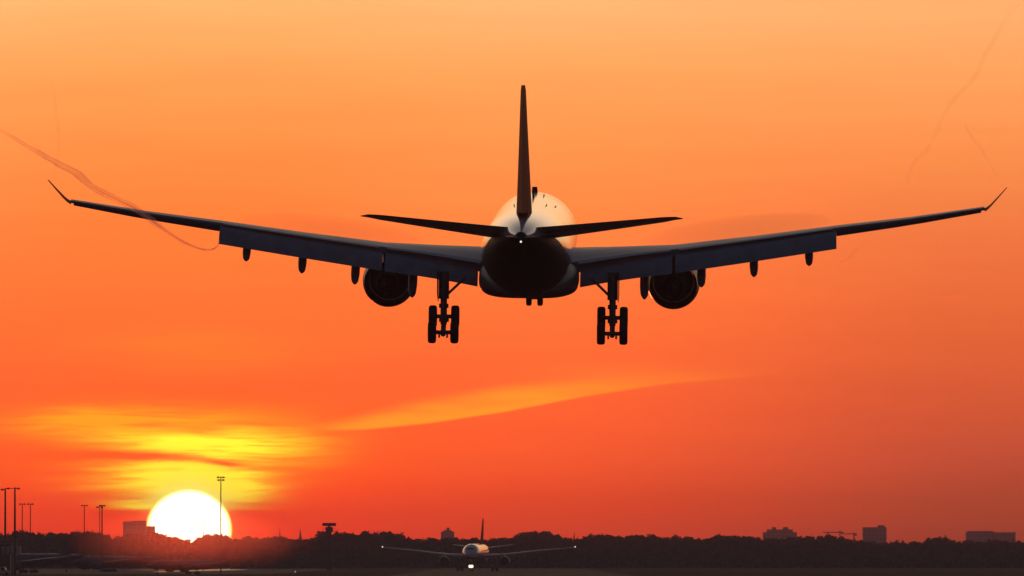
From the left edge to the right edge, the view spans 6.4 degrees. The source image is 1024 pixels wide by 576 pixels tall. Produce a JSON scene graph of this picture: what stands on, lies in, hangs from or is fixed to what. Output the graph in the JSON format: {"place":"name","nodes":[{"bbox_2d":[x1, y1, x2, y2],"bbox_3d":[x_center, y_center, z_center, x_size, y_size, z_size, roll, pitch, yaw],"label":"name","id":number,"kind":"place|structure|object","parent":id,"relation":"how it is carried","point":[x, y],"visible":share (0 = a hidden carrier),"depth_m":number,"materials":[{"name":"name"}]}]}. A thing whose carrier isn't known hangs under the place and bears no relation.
{"place":"outdoors","nodes":[
{"label":"outdoors","id":0,"kind":"place"},
{"bbox_2d":[0,567,10,574],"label":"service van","id":1,"kind":"object","parent":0,"point":[3,570],"visible":0.92,"depth_m":2148.07,"materials":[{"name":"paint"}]},
{"bbox_2d":[0,543,16,573],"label":"terminal building","id":2,"kind":"structure","parent":0,"point":[8,562],"depth_m":2299.99,"materials":[{"name":"stone"}]},
{"bbox_2d":[1,552,8,558],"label":"window","id":3,"kind":"structure","parent":2,"relation":"in","point":[2,555],"depth_m":2300.04,"materials":[{"name":"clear glass"}]},
{"bbox_2d":[2,546,20,573],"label":"boarding bridge","id":4,"kind":"structure","parent":0,"point":[9,549],"depth_m":2278.80,"materials":[{"name":"paint"}]},
{"bbox_2d":[123,521,146,534],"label":"building","id":5,"kind":"structure","parent":0,"point":[136,527],"depth_m":7990.30,"materials":[{"name":"concrete"}]},
{"bbox_2d":[147,526,154,533],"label":"building","id":6,"kind":"structure","parent":0,"point":[150,529],"depth_m":8010.20,"materials":[{"name":"concrete"}]},
{"bbox_2d":[322,523,335,569],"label":"radar tower","id":7,"kind":"structure","parent":0,"point":[329,529],"depth_m":2998.02,"materials":[{"name":"metal"}]},
{"bbox_2d":[441,528,453,538],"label":"building","id":8,"kind":"structure","parent":0,"point":[447,532],"depth_m":7492.31,"materials":[{"name":"brick"}]},
{"bbox_2d":[0,567,1023,575],"bbox_3d":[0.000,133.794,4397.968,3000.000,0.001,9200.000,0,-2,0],"label":"ground","id":9,"kind":"structure","parent":0,"point":[637,571],"depth_m":2574.59,"materials":[{"name":"green plant"}]},
{"bbox_2d":[1,488,5,574],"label":"floodlight mast","id":10,"kind":"object","parent":9,"relation":"on","point":[4,528],"visible":0.93,"depth_m":2249.03,"materials":[{"name":"metal"}]},
{"bbox_2d":[7,487,19,574],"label":"floodlight mast","id":11,"kind":"object","parent":9,"relation":"on","point":[14,571],"visible":1,"depth_m":2249.01,"materials":[{"name":"metal"}]},
{"bbox_2d":[11,529,29,553],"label":"tree","id":12,"kind":"object","parent":9,"relation":"on","point":[19,541],"visible":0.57,"depth_m":3717.06,"materials":[{"name":"black plant"}]},
{"bbox_2d":[75,530,95,555],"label":"tree","id":13,"kind":"object","parent":9,"relation":"on","point":[89,548],"visible":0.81,"depth_m":3716.51,"materials":[{"name":"black plant"}]},
{"bbox_2d":[155,533,164,559],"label":"tree","id":14,"kind":"object","parent":9,"relation":"on","point":[159,547],"visible":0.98,"depth_m":3718.02,"materials":[{"name":"black plant"}]},
{"bbox_2d":[16,569,337,573],"bbox_3d":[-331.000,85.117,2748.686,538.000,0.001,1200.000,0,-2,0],"label":"apron","id":15,"kind":"object","parent":9,"relation":"on","point":[146,571],"depth_m":2766.37,"materials":[{"name":"grey asphalt"}]},
{"bbox_2d":[19,503,25,569],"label":"floodlight mast","id":16,"kind":"object","parent":15,"relation":"on","point":[22,527],"visible":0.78,"depth_m":2898.88,"materials":[{"name":"metal"}]},
{"bbox_2d":[27,503,33,569],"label":"floodlight mast","id":17,"kind":"object","parent":15,"relation":"on","point":[30,526],"visible":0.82,"depth_m":2898.86,"materials":[{"name":"metal"}]},
{"bbox_2d":[16,536,89,572],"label":"airliner","id":18,"kind":"object","parent":15,"relation":"on","point":[67,553],"visible":0.73,"depth_m":2473.21,"materials":[{"name":"paint"}]},
{"bbox_2d":[81,505,87,570],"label":"floodlight mast","id":19,"kind":"object","parent":15,"relation":"on","point":[84,528],"visible":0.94,"depth_m":2898.88,"materials":[{"name":"metal"}]},
{"bbox_2d":[96,506,101,571],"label":"floodlight mast","id":20,"kind":"object","parent":15,"relation":"on","point":[99,530],"visible":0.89,"depth_m":2698.92,"materials":[{"name":"metal"}]},
{"bbox_2d":[99,505,105,571],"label":"floodlight mast","id":21,"kind":"object","parent":15,"relation":"on","point":[102,537],"visible":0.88,"depth_m":2648.86,"materials":[{"name":"metal"}]},
{"bbox_2d":[59,541,160,571],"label":"airliner","id":22,"kind":"object","parent":15,"relation":"on","point":[143,554],"visible":0.92,"depth_m":2692.20,"materials":[{"name":"paint"}]},
{"bbox_2d":[148,547,236,573],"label":"airliner","id":23,"kind":"object","parent":15,"relation":"on","point":[185,566],"visible":1,"depth_m":2341.10,"materials":[{"name":"paint"}]},
{"bbox_2d":[154,569,238,571],"bbox_3d":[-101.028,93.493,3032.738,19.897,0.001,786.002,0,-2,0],"label":"pavement","id":24,"kind":"structure","parent":15,"relation":"on","point":[204,570],"depth_m":2987.99,"materials":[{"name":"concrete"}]},
{"bbox_2d":[203,520,203,570],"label":"floodlight mast","id":25,"kind":"object","parent":15,"relation":"on","point":[203,541],"visible":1,"depth_m":2898.78,"materials":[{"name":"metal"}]},
{"bbox_2d":[217,476,224,572],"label":"floodlight mast","id":26,"kind":"object","parent":15,"relation":"on","point":[220,477],"visible":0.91,"depth_m":2449.15,"materials":[{"name":"metal"}]},
{"bbox_2d":[200,535,212,559],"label":"tree","id":27,"kind":"object","parent":9,"relation":"on","point":[208,550],"visible":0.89,"depth_m":3717.43,"materials":[{"name":"black plant"}]},
{"bbox_2d":[239,537,250,567],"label":"tree","id":28,"kind":"object","parent":9,"relation":"on","point":[245,546],"visible":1,"depth_m":3717.97,"materials":[{"name":"black plant"}]},
{"bbox_2d":[313,531,336,567],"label":"tree","id":29,"kind":"object","parent":9,"relation":"on","point":[322,549],"visible":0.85,"depth_m":3717.29,"materials":[{"name":"black plant"}]},
{"bbox_2d":[355,531,393,567],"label":"tree","id":30,"kind":"object","parent":9,"relation":"on","point":[374,546],"visible":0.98,"depth_m":3717.47,"materials":[{"name":"black plant"}]},
{"bbox_2d":[0,529,1023,567],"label":"wood","id":31,"kind":"object","parent":9,"relation":"on","point":[618,551],"visible":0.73,"depth_m":3755.70,"materials":[{"name":"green plant"}]},
{"bbox_2d":[391,569,632,575],"bbox_3d":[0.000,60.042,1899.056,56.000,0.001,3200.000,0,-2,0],"label":"runway","id":32,"kind":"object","parent":9,"relation":"on","point":[518,572],"visible":1,"depth_m":2487.60,"materials":[{"name":"grey asphalt"}]},
{"bbox_2d":[382,518,575,570],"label":"airliner","id":33,"kind":"object","parent":32,"relation":"on","point":[474,553],"visible":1,"depth_m":2788.78,"materials":[{"name":"paint"}]},
{"bbox_2d":[522,531,556,567],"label":"tree","id":34,"kind":"object","parent":9,"relation":"on","point":[533,544],"visible":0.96,"depth_m":3715.28,"materials":[{"name":"black plant"}]},
{"bbox_2d":[725,536,742,567],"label":"tree","id":35,"kind":"object","parent":9,"relation":"on","point":[734,551],"visible":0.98,"depth_m":3715.97,"materials":[{"name":"black plant"}]},
{"bbox_2d":[820,533,839,567],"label":"tree","id":36,"kind":"object","parent":9,"relation":"on","point":[832,544],"visible":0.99,"depth_m":3717.98,"materials":[{"name":"black plant"}]},
{"bbox_2d":[823,530,843,536],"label":"tower crane","id":37,"kind":"object","parent":9,"relation":"on","point":[839,532],"visible":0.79,"depth_m":7197.11,"materials":[{"name":"metal"}]},
{"bbox_2d":[934,535,952,567],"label":"tree","id":38,"kind":"object","parent":9,"relation":"on","point":[943,548],"visible":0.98,"depth_m":3716.89,"materials":[{"name":"black plant"}]},
{"bbox_2d":[0,0,1023,543],"label":"sky","id":39,"kind":"structure","parent":0,"point":[879,380],"materials":[{"name":"orange"}]},
{"bbox_2d":[48,85,1006,344],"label":"airliner","id":40,"kind":"object","parent":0,"point":[528,250],"visible":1,"depth_m":578.15,"materials":[{"name":"paint"}]},
{"bbox_2d":[762,527,796,540],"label":"building","id":41,"kind":"structure","parent":0,"point":[779,534],"depth_m":7289.38,"materials":[{"name":"concrete"}]},
{"bbox_2d":[862,525,886,544],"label":"building","id":42,"kind":"structure","parent":0,"point":[878,534],"depth_m":6989.96,"materials":[{"name":"concrete"}]},
{"bbox_2d":[965,531,1015,543],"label":"building","id":43,"kind":"structure","parent":0,"point":[980,536],"depth_m":7188.35,"materials":[{"name":"concrete"}]}
]}

